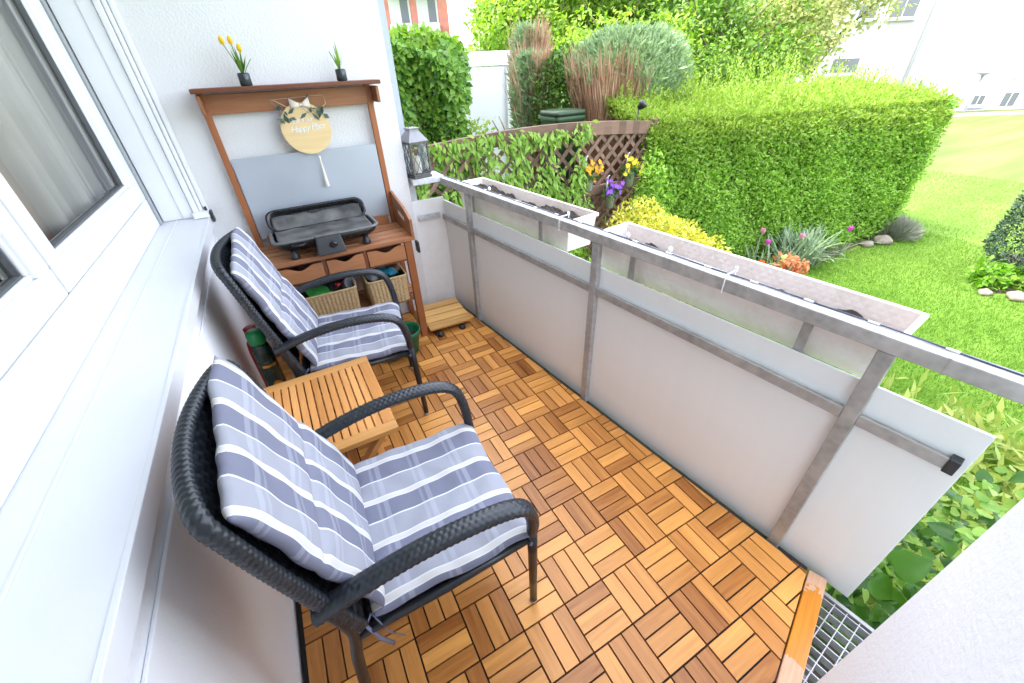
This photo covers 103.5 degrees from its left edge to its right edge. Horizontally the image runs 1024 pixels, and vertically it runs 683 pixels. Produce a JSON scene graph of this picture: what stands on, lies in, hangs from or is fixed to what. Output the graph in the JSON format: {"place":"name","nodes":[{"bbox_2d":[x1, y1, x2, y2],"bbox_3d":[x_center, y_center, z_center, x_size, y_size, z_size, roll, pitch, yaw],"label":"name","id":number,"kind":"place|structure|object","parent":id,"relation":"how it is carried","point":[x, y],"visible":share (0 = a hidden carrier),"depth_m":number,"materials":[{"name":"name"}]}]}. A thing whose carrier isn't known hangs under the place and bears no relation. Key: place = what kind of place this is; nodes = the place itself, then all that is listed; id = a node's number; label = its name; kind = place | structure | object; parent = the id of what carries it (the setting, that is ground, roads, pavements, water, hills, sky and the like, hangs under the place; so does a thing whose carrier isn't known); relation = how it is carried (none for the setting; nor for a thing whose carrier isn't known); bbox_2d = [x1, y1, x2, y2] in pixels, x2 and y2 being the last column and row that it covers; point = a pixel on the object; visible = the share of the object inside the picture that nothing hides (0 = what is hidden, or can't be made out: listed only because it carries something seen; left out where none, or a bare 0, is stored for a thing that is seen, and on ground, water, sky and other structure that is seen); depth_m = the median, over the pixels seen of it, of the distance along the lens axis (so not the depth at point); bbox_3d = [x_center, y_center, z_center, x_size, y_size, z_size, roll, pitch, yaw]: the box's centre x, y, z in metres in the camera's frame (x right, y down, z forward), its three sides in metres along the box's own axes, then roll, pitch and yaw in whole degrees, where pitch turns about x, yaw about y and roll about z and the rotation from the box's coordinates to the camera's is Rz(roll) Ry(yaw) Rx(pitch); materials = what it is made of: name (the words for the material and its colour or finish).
{"place":"outdoors","nodes":[
{"label":"outdoors","id":0,"kind":"place"},
{"bbox_2d":[384,0,449,46],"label":"apartment block","id":1,"kind":"structure","parent":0,"point":[433,14],"depth_m":23.73,"materials":[{"name":"red paint"}]},
{"bbox_2d":[387,0,411,23],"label":"window","id":2,"kind":"structure","parent":1,"relation":"in","point":[399,10],"depth_m":23.61,"materials":[{"name":"grey glass"}]},
{"bbox_2d":[416,0,438,22],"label":"window","id":3,"kind":"structure","parent":1,"relation":"in","point":[427,11],"depth_m":23.80,"materials":[{"name":"grey glass"}]},
{"bbox_2d":[447,0,487,66],"label":"sky","id":4,"kind":"structure","parent":0,"point":[456,8],"materials":[{"name":"white"}]},
{"bbox_2d":[276,310,806,682],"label":"floor","id":5,"kind":"structure","parent":0,"point":[524,403],"depth_m":1.38,"materials":[{"name":"brown wood"}]},
{"bbox_2d":[242,325,279,386],"bbox_3d":[-1.086,0.165,1.875,0.130,0.554,0.080,-3,34,-1],"label":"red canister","id":6,"kind":"object","parent":5,"relation":"on","point":[246,328],"visible":0.12,"depth_m":1.75,"materials":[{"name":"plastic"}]},
{"bbox_2d":[245,327,302,420],"bbox_3d":[-1.017,0.206,1.771,0.074,0.599,0.074,-19,38,-23],"label":"spray bottle","id":7,"kind":"object","parent":5,"relation":"on","point":[267,362],"visible":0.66,"depth_m":1.65,"materials":[{"name":"green plastic"}]},
{"bbox_2d":[189,79,428,359],"bbox_3d":[-0.971,-0.594,2.230,0.812,1.398,0.372,-19,38,-23],"label":"potting bench","id":8,"kind":"object","parent":5,"relation":"on","point":[275,182],"visible":0.66,"depth_m":2.15,"materials":[{"name":"brown wood"}]},
{"bbox_2d":[218,36,252,85],"bbox_3d":[-1.212,-1.244,1.793,0.071,0.183,0.081,5,35,11],"label":"flower vase","id":9,"kind":"object","parent":8,"relation":"on","point":[244,78],"visible":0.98,"depth_m":1.79,"materials":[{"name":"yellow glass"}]},
{"bbox_2d":[270,94,331,186],"bbox_3d":[-1.031,-1.013,2.068,0.252,0.430,0.055,-19,38,-23],"label":"round sign","id":10,"kind":"object","parent":8,"relation":"attached to","point":[305,126],"visible":1,"depth_m":2.03,"materials":[{"name":"brown wood"}]},
{"bbox_2d":[265,197,377,259],"bbox_3d":[-0.985,-0.592,2.124,0.526,0.191,0.371,-20,38,-24],"label":"table grill","id":11,"kind":"object","parent":8,"relation":"on","point":[327,228],"visible":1,"depth_m":2.13,"materials":[{"name":"black metal"}]},
{"bbox_2d":[295,280,360,315],"bbox_3d":[-1.058,-0.257,2.337,0.307,0.172,0.273,-19,38,-23],"label":"wicker basket","id":12,"kind":"object","parent":8,"relation":"on","point":[340,298],"visible":0.47,"depth_m":2.24,"materials":[{"name":"beige wicker"}]},
{"bbox_2d":[306,285,332,296],"bbox_3d":[-1.077,-0.279,2.262,0.130,0.037,0.090,-19,57,-37],"label":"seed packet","id":13,"kind":"object","parent":12,"relation":"in","point":[317,290],"visible":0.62,"depth_m":2.24},
{"bbox_2d":[319,278,344,290],"bbox_3d":[-1.042,-0.341,2.341,0.120,0.065,0.140,31,51,23],"label":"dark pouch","id":14,"kind":"object","parent":12,"relation":"in","point":[331,286],"visible":0.38,"depth_m":2.30,"materials":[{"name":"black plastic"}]},
{"bbox_2d":[341,277,355,288],"bbox_3d":[-0.940,-0.331,2.317,0.055,0.071,0.072,-9,11,41],"label":"grey cup","id":15,"kind":"object","parent":12,"relation":"in","point":[346,283],"visible":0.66,"depth_m":2.32,"materials":[{"name":"plastic"}]},
{"bbox_2d":[329,42,347,80],"bbox_3d":[-0.839,-1.357,1.958,0.074,0.157,0.055,19,40,28],"label":"flower vase","id":16,"kind":"object","parent":8,"relation":"on","point":[341,75],"visible":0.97,"depth_m":1.96,"materials":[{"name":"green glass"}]},
{"bbox_2d":[360,263,409,304],"bbox_3d":[-0.776,-0.354,2.461,0.241,0.172,0.273,-19,38,-23],"label":"wicker basket","id":17,"kind":"object","parent":8,"relation":"on","point":[377,292],"visible":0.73,"depth_m":2.37,"materials":[{"name":"beige wicker"}]},
{"bbox_2d":[365,275,378,281],"bbox_3d":[-0.825,-0.377,2.379,0.070,0.056,0.050,27,43,20],"label":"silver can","id":18,"kind":"object","parent":17,"relation":"in","point":[370,278],"visible":0.7,"depth_m":2.36,"materials":[{"name":"grey metal"}]},
{"bbox_2d":[381,267,398,276],"bbox_3d":[-0.725,-0.417,2.406,0.070,0.056,0.090,26,29,10],"label":"turquoise glove","id":19,"kind":"object","parent":17,"relation":"in","point":[390,271],"visible":0.92,"depth_m":2.38,"materials":[{"name":"plastic"}]},
{"bbox_2d":[390,263,400,271],"bbox_3d":[-0.705,-0.450,2.452,0.050,0.056,0.070,0,38,-40],"label":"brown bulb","id":20,"kind":"object","parent":17,"relation":"in","point":[396,266],"visible":0.73,"depth_m":2.43,"materials":[{"name":"brown"}]},
{"bbox_2d":[210,230,428,430],"bbox_3d":[-0.803,-0.049,1.845,0.633,0.923,0.535,-14,36,-17],"label":"wicker armchair","id":21,"kind":"object","parent":5,"relation":"on","point":[285,349],"visible":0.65,"depth_m":1.58,"materials":[{"name":"wicker"}]},
{"bbox_2d":[230,226,411,395],"bbox_3d":[-0.794,-0.173,1.766,0.582,0.637,0.495,-14,36,-17],"label":"chair cushion","id":22,"kind":"object","parent":21,"relation":"on","point":[277,298],"visible":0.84,"depth_m":1.71,"materials":[{"name":"fabric"}]},
{"bbox_2d":[263,356,398,460],"bbox_3d":[-0.662,0.421,1.574,0.400,0.455,0.472,-19,38,-23],"label":"side table","id":23,"kind":"object","parent":5,"relation":"on","point":[361,433],"visible":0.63,"depth_m":1.48,"materials":[{"name":"brown wood"}]},
{"bbox_2d":[170,359,539,682],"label":"wicker armchair","id":24,"kind":"object","parent":5,"relation":"on","point":[345,608],"visible":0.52,"depth_m":0.80,"materials":[{"name":"wicker"}]},
{"bbox_2d":[207,355,532,644],"bbox_3d":[-0.303,0.320,1.016,0.582,0.637,0.495,-18,37,-21],"label":"chair cushion","id":25,"kind":"object","parent":24,"relation":"on","point":[301,494],"visible":0.95,"depth_m":0.95,"materials":[{"name":"fabric"}]},
{"bbox_2d":[404,321,419,356],"bbox_3d":[-0.642,-0.006,2.444,0.194,0.161,0.194,-19,38,-23],"label":"plant pot","id":26,"kind":"object","parent":5,"relation":"on","point":[413,328],"visible":0.31,"depth_m":2.45,"materials":[{"name":"green plastic"}]},
{"bbox_2d":[424,298,471,336],"bbox_3d":[-0.456,-0.164,2.742,0.285,0.071,0.344,-18,37,-21],"label":"trolley","id":27,"kind":"object","parent":5,"relation":"on","point":[445,313],"visible":0.8,"depth_m":2.71,"materials":[{"name":"brown wood"}]},
{"bbox_2d":[545,368,838,682],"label":"shaded soil","id":28,"kind":"structure","parent":0,"point":[819,676],"depth_m":1.86,"materials":[{"name":"soil"}]},
{"bbox_2d":[529,257,619,394],"bbox_3d":[0.522,-0.048,3.039,0.811,1.286,1.524,-19,38,-23],"label":"leafy shrub","id":29,"kind":"object","parent":28,"relation":"on","point":[601,266],"depth_m":2.99,"materials":[{"name":"green plant"}]},
{"bbox_2d":[519,92,1023,645],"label":"lawn","id":30,"kind":"structure","parent":0,"point":[977,148],"depth_m":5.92,"materials":[{"name":"green plant"}]},
{"bbox_2d":[0,0,302,682],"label":"apartment house","id":31,"kind":"structure","parent":30,"relation":"on","point":[125,318],"depth_m":0.89,"materials":[{"name":"white paint"}]},
{"bbox_2d":[0,0,111,282],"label":"curtain","id":32,"kind":"object","parent":31,"relation":"hanging from","point":[53,174],"visible":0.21,"depth_m":1.36,"materials":[{"name":"white fabric"}]},
{"bbox_2d":[0,0,158,508],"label":"window","id":33,"kind":"structure","parent":31,"relation":"in","point":[57,295],"depth_m":1.01,"materials":[{"name":"white plastic"}]},
{"bbox_2d":[295,306,806,682],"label":"floor slab","id":34,"kind":"structure","parent":31,"relation":"attached to","point":[304,665],"depth_m":1.55,"materials":[{"name":"concrete"}]},
{"bbox_2d":[408,171,455,303],"bbox_3d":[-0.540,-0.665,2.787,0.214,0.914,0.165,-19,38,-23],"label":"end screen","id":35,"kind":"object","parent":34,"relation":"on","point":[431,227],"visible":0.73,"depth_m":2.76,"materials":[{"name":"white plastic"}]},
{"bbox_2d":[401,122,432,179],"bbox_3d":[-0.582,-1.143,2.415,0.128,0.297,0.128,-28,42,-32],"label":"lantern","id":36,"kind":"object","parent":35,"relation":"on","point":[412,136],"visible":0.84,"depth_m":2.39,"materials":[{"name":"grey metal"}]},
{"bbox_2d":[413,156,421,173],"bbox_3d":[-0.579,-1.080,2.458,0.054,0.098,0.054,-19,38,-23],"label":"candle","id":37,"kind":"object","parent":36,"relation":"in","point":[418,161],"visible":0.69,"depth_m":2.44,"materials":[{"name":"white wax"}]},
{"bbox_2d":[285,320,797,682],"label":"floor grid","id":38,"kind":"object","parent":34,"relation":"on","point":[727,658],"visible":0.09,"depth_m":1.26,"materials":[{"name":"black plastic"}]},
{"bbox_2d":[437,176,1023,597],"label":"balcony railing","id":39,"kind":"object","parent":34,"relation":"on","point":[841,481],"visible":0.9,"depth_m":1.38,"materials":[{"name":"metal"}]},
{"bbox_2d":[460,177,598,251],"bbox_3d":[0.035,-0.729,2.232,0.193,0.155,1.018,-24,40,-28],"label":"planter box","id":40,"kind":"object","parent":39,"relation":"hanging from","point":[561,239],"visible":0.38,"depth_m":2.12,"materials":[{"name":"white plastic"}]},
{"bbox_2d":[558,212,569,230],"bbox_3d":[0.228,-0.525,1.764,0.061,0.072,0.011,-27,41,-31],"label":"cable tie","id":41,"kind":"object","parent":39,"relation":"attached to","point":[568,213],"visible":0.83,"depth_m":1.75,"materials":[{"name":"white plastic"}]},
{"bbox_2d":[721,266,738,292],"bbox_3d":[0.672,-0.189,1.246,0.061,0.072,0.011,-27,41,-31],"label":"cable tie","id":42,"kind":"object","parent":39,"relation":"attached to","point":[736,268],"visible":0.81,"depth_m":1.24,"materials":[{"name":"white plastic"}]},
{"bbox_2d":[443,175,1023,376],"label":"light string","id":43,"kind":"object","parent":39,"relation":"on","point":[879,324],"visible":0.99,"depth_m":1.10,"materials":[{"name":"black plastic"}]},
{"bbox_2d":[601,222,929,376],"bbox_3d":[0.733,-0.201,1.418,0.193,0.155,1.028,-24,40,-28],"label":"planter box","id":44,"kind":"object","parent":39,"relation":"hanging from","point":[843,353],"visible":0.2,"depth_m":1.30,"materials":[{"name":"white plastic"}]},
{"bbox_2d":[774,576,874,682],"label":"metal grating","id":45,"kind":"object","parent":34,"relation":"on","point":[853,621],"visible":0.12,"depth_m":1.23,"materials":[{"name":"metal"}]},
{"bbox_2d":[775,570,826,682],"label":"edging plank","id":46,"kind":"object","parent":45,"relation":"on","point":[793,663],"visible":1,"depth_m":1.21,"materials":[{"name":"orange wood"}]},
{"bbox_2d":[45,0,428,349],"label":"end wall","id":47,"kind":"structure","parent":30,"relation":"on","point":[181,49],"depth_m":1.94,"materials":[{"name":"white paint"}]},
{"bbox_2d":[456,50,513,185],"bbox_3d":[-0.545,-3.575,7.141,3.000,2.530,0.110,-19,38,-23],"label":"white panel fence","id":48,"kind":"object","parent":30,"relation":"on","point":[489,97],"visible":0.09,"depth_m":6.83,"materials":[{"name":"white plastic"}]},
{"bbox_2d":[492,9,554,157],"bbox_3d":[0.274,-3.342,6.360,1.070,2.984,1.269,3,35,7],"label":"juniper","id":49,"kind":"object","parent":30,"relation":"on","point":[535,32],"visible":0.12,"depth_m":5.57,"materials":[{"name":"green plant"}]},
{"bbox_2d":[460,0,589,86],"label":"tree","id":50,"kind":"object","parent":30,"relation":"on","point":[489,17],"visible":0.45,"depth_m":10.06,"materials":[{"name":"green plant"}]},
{"bbox_2d":[503,35,559,192],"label":"ornamental grass","id":51,"kind":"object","parent":30,"relation":"on","point":[525,66],"depth_m":5.41,"materials":[{"name":"plant"}]},
{"bbox_2d":[472,0,627,108],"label":"tree","id":52,"kind":"object","parent":30,"relation":"on","point":[587,14],"visible":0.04,"depth_m":11.43,"materials":[{"name":"green plant"}]},
{"bbox_2d":[530,41,591,149],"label":"leafy shrub","id":53,"kind":"object","parent":30,"relation":"on","point":[557,59],"visible":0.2,"depth_m":5.23,"materials":[{"name":"green plant"}]},
{"bbox_2d":[561,18,697,227],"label":"ornamental grass","id":54,"kind":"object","parent":30,"relation":"on","point":[590,66],"depth_m":4.85,"materials":[{"name":"green plant"}]},
{"bbox_2d":[549,0,710,175],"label":"tree","id":55,"kind":"object","parent":30,"relation":"on","point":[674,20],"visible":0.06,"depth_m":7.58,"materials":[{"name":"green plant"}]},
{"bbox_2d":[577,0,740,78],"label":"tree","id":56,"kind":"object","parent":30,"relation":"on","point":[669,5],"visible":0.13,"depth_m":10.92,"materials":[{"name":"green plant"}]},
{"bbox_2d":[508,234,901,349],"bbox_3d":[2.360,-1.176,5.674,7.300,0.001,2.480,-19,38,-23],"label":"garden bed","id":57,"kind":"object","parent":30,"relation":"on","point":[833,250],"visible":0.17,"depth_m":5.77,"materials":[{"name":"soil"}]},
{"bbox_2d":[388,21,504,202],"bbox_3d":[-0.777,-1.967,4.639,1.370,2.724,0.901,-19,38,-23],"label":"hedge","id":58,"kind":"object","parent":57,"relation":"on","point":[434,88],"visible":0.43,"depth_m":3.98,"materials":[{"name":"green plant"}]},
{"bbox_2d":[409,118,659,315],"bbox_3d":[0.313,-1.172,4.162,2.825,1.875,0.090,-19,38,-23],"label":"lattice fence","id":59,"kind":"object","parent":57,"relation":"on","point":[614,128],"visible":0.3,"depth_m":3.96,"materials":[{"name":"brown wood"}]},
{"bbox_2d":[412,119,599,321],"bbox_3d":[0.031,-0.994,3.906,1.960,1.892,0.328,-19,38,-23],"label":"climbing creeper","id":60,"kind":"object","parent":59,"relation":"attached to","point":[576,184],"visible":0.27,"depth_m":3.59,"materials":[{"name":"green plant"}]},
{"bbox_2d":[584,156,603,190],"bbox_3d":[0.773,-1.664,4.012,0.226,0.322,0.221,-19,38,-23],"label":"hanging pot","id":61,"kind":"object","parent":59,"relation":"hanging from","point":[591,177],"visible":0.81,"depth_m":3.97,"materials":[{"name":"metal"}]},
{"bbox_2d":[601,175,624,208],"bbox_3d":[1.027,-1.560,4.215,0.244,0.322,0.218,-19,38,-23],"label":"hanging pot","id":62,"kind":"object","parent":59,"relation":"hanging from","point":[609,195],"visible":1,"depth_m":4.18,"materials":[{"name":"metal"}]},
{"bbox_2d":[620,152,644,185],"bbox_3d":[1.247,-1.800,4.233,0.305,0.322,0.224,-19,38,-23],"label":"hanging pot","id":63,"kind":"object","parent":59,"relation":"hanging from","point":[629,174],"visible":1,"depth_m":4.22,"materials":[{"name":"metal"}]},
{"bbox_2d":[484,216,586,337],"bbox_3d":[0.262,-0.632,3.776,1.462,1.436,1.008,-19,38,-23],"label":"leafy shrub","id":64,"kind":"object","parent":57,"relation":"on","point":[579,251],"depth_m":3.78,"materials":[{"name":"green plant"}]},
{"bbox_2d":[540,108,585,201],"bbox_3d":[0.650,-2.040,5.419,0.450,1.860,0.410,-19,38,-23],"label":"bin","id":65,"kind":"object","parent":57,"relation":"on","point":[559,115],"visible":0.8,"depth_m":4.89,"materials":[{"name":"green plastic"}]},
{"bbox_2d":[627,99,646,203],"bbox_3d":[1.390,-1.671,4.714,0.092,1.995,0.096,-19,38,-23],"label":"solar spotlight","id":66,"kind":"object","parent":57,"relation":"on","point":[642,104],"visible":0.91,"depth_m":4.18,"materials":[{"name":"black plastic"}]},
{"bbox_2d":[606,195,693,296],"bbox_3d":[1.367,-0.833,4.186,1.342,1.290,0.962,-19,38,-23],"label":"golden shrub","id":67,"kind":"object","parent":57,"relation":"on","point":[658,223],"visible":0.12,"depth_m":3.95,"materials":[{"name":"yellow plant"}]},
{"bbox_2d":[626,145,673,280],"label":"leafy shrub","id":68,"kind":"object","parent":57,"relation":"on","point":[650,168],"visible":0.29,"depth_m":4.25,"materials":[{"name":"green plant"}]},
{"bbox_2d":[647,217,733,307],"bbox_3d":[1.839,-0.842,4.370,0.827,1.042,0.910,-19,38,-23],"label":"golden shrub","id":69,"kind":"object","parent":57,"relation":"on","point":[698,238],"visible":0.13,"depth_m":4.10,"materials":[{"name":"yellow plant"}]},
{"bbox_2d":[512,229,880,353],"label":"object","id":70,"kind":"object","parent":57,"relation":"on","point":[772,259],"visible":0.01,"depth_m":5.62,"materials":[{"name":"green plant"}]},
{"bbox_2d":[745,227,770,260],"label":"tulip","id":71,"kind":"object","parent":57,"relation":"on","point":[757,246],"visible":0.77,"depth_m":5.31,"materials":[{"name":"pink plant"}]},
{"bbox_2d":[752,239,770,260],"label":"tulip","id":72,"kind":"object","parent":57,"relation":"on","point":[768,241],"visible":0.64,"depth_m":5.02,"materials":[{"name":"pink plant"}]},
{"bbox_2d":[598,37,964,257],"bbox_3d":[3.399,-2.526,5.383,4.543,2.531,1.444,-11,35,-13],"label":"privet hedge","id":73,"kind":"object","parent":57,"relation":"on","point":[744,163],"visible":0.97,"depth_m":4.93,"materials":[{"name":"green plant"}]},
{"bbox_2d":[769,251,810,274],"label":"salmon plant","id":74,"kind":"object","parent":57,"relation":"on","point":[786,265],"visible":0.57,"depth_m":4.84,"materials":[{"name":"orange plant"}]},
{"bbox_2d":[787,233,812,255],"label":"tulip","id":75,"kind":"object","parent":57,"relation":"on","point":[802,236],"visible":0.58,"depth_m":5.12,"materials":[{"name":"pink plant"}]},
{"bbox_2d":[754,216,884,270],"bbox_3d":[3.776,-1.287,5.273,1.588,0.558,1.368,-19,38,-23],"label":"strap leaf clump","id":76,"kind":"object","parent":57,"relation":"on","point":[789,240],"visible":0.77,"depth_m":5.23,"materials":[{"name":"green plant"}]},
{"bbox_2d":[873,213,928,241],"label":"lavender bush","id":77,"kind":"object","parent":57,"relation":"on","point":[910,228],"visible":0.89,"depth_m":5.86,"materials":[{"name":"green plant"}]},
{"bbox_2d":[643,0,830,92],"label":"tree","id":78,"kind":"object","parent":30,"relation":"on","point":[717,19],"visible":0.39,"depth_m":8.40,"materials":[{"name":"green plant"}]},
{"bbox_2d":[770,254,795,270],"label":"tulip","id":79,"kind":"object","parent":30,"relation":"on","point":[783,257],"visible":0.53,"depth_m":4.75,"materials":[{"name":"beige plant"}]},
{"bbox_2d":[722,0,870,86],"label":"tree","id":80,"kind":"object","parent":30,"relation":"on","point":[822,28],"visible":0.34,"depth_m":8.82,"materials":[{"name":"green plant"}]},
{"bbox_2d":[760,0,917,81],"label":"tree","id":81,"kind":"object","parent":30,"relation":"on","point":[867,4],"visible":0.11,"depth_m":9.79,"materials":[{"name":"green plant"}]},
{"bbox_2d":[835,226,853,256],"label":"tulip","id":82,"kind":"object","parent":30,"relation":"on","point":[851,228],"visible":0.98,"depth_m":5.42,"materials":[{"name":"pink plant"}]},
{"bbox_2d":[691,368,1023,641],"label":"ground cover","id":83,"kind":"object","parent":30,"relation":"on","point":[1001,452],"visible":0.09,"depth_m":2.61,"materials":[{"name":"green plant"}]},
{"bbox_2d":[700,0,1023,109],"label":"white house","id":84,"kind":"structure","parent":30,"relation":"on","point":[956,44],"depth_m":16.33,"materials":[{"name":"paint"}]},
{"bbox_2d":[825,56,862,76],"bbox_3d":[13.731,-11.349,16.674,1.340,0.680,0.076,-1,34,3],"label":"window","id":85,"kind":"structure","parent":84,"relation":"in","point":[853,60],"depth_m":16.64,"materials":[{"name":"white plastic"}]},
{"bbox_2d":[852,0,881,22],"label":"window","id":86,"kind":"structure","parent":84,"relation":"in","point":[868,20],"depth_m":15.74,"materials":[{"name":"white plastic"}]},
{"bbox_2d":[884,0,922,20],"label":"window","id":87,"kind":"structure","parent":84,"relation":"in","point":[911,14],"depth_m":15.65,"materials":[{"name":"white plastic"}]},
{"bbox_2d":[968,94,988,107],"bbox_3d":[19.873,-10.254,17.214,0.740,0.520,0.076,-1,34,3],"label":"window","id":88,"kind":"structure","parent":84,"relation":"in","point":[978,100],"depth_m":17.23,"materials":[{"name":"white plastic"}]},
{"bbox_2d":[994,91,1022,108],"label":"window","id":89,"kind":"structure","parent":84,"relation":"in","point":[1008,100],"depth_m":17.18,"materials":[{"name":"white plastic"}]},
{"bbox_2d":[860,241,873,247],"bbox_3d":[5.098,-1.397,5.795,0.202,0.100,0.146,-19,38,-23],"label":"garden stone","id":90,"kind":"object","parent":30,"relation":"on","point":[866,244],"visible":0.86,"depth_m":5.75,"materials":[{"name":"beige stone"}]},
{"bbox_2d":[873,235,892,244],"bbox_3d":[5.359,-1.463,5.854,0.229,0.164,0.232,2,35,7],"label":"garden stone","id":91,"kind":"object","parent":30,"relation":"on","point":[883,239],"visible":0.93,"depth_m":5.78,"materials":[{"name":"beige stone"}]},
{"bbox_2d":[788,465,1023,660],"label":"broad leaf shrub","id":92,"kind":"object","parent":30,"relation":"on","point":[909,570],"visible":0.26,"depth_m":1.38,"materials":[{"name":"green plant"}]},
{"bbox_2d":[816,498,1023,682],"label":"wall pier","id":93,"kind":"structure","parent":30,"relation":"on","point":[959,618],"depth_m":0.59,"materials":[{"name":"white paint"}]},
{"bbox_2d":[978,288,992,295],"bbox_3d":[5.338,-0.550,4.555,0.130,0.084,0.132,14,38,22],"label":"garden stone","id":94,"kind":"object","parent":30,"relation":"on","point":[985,291],"visible":0.98,"depth_m":4.53,"materials":[{"name":"grey stone"}]},
{"bbox_2d":[954,108,1023,110],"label":"gravel strip","id":95,"kind":"object","parent":30,"relation":"on","point":[986,109],"depth_m":17.30,"materials":[{"name":"grey gravel"}]},
{"bbox_2d":[979,254,1023,292],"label":"yew bed","id":96,"kind":"object","parent":30,"relation":"on","point":[1003,291],"depth_m":4.64,"materials":[{"name":"green plant"}]},
{"bbox_2d":[964,254,1017,291],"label":"bedding plant","id":97,"kind":"object","parent":96,"relation":"on","point":[999,276],"visible":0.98,"depth_m":4.61,"materials":[{"name":"green plant"}]},
{"bbox_2d":[981,190,1023,271],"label":"yew cone","id":98,"kind":"object","parent":96,"relation":"on","point":[1003,232],"visible":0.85,"depth_m":4.71,"materials":[{"name":"green plant"}]},
{"bbox_2d":[1008,264,1023,290],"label":"bedding plant","id":99,"kind":"object","parent":96,"relation":"on","point":[1020,276],"visible":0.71,"depth_m":4.58,"materials":[{"name":"green plant"}]},
{"bbox_2d":[1005,290,1023,301],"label":"garden stone","id":100,"kind":"object","parent":30,"relation":"on","point":[1017,295],"visible":0.94,"depth_m":4.40,"materials":[{"name":"grey stone"}]},
{"bbox_2d":[952,111,1023,116],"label":"path","id":101,"kind":"structure","parent":0,"point":[990,113],"depth_m":16.30,"materials":[{"name":"grey concrete"}]},
{"bbox_2d":[962,71,996,113],"bbox_3d":[18.419,-9.903,16.105,0.680,1.460,0.680,-19,38,-23],"label":"garden lamp","id":102,"kind":"object","parent":101,"relation":"on","point":[982,73],"visible":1,"depth_m":15.84,"materials":[{"name":"grey plastic"}]}
]}

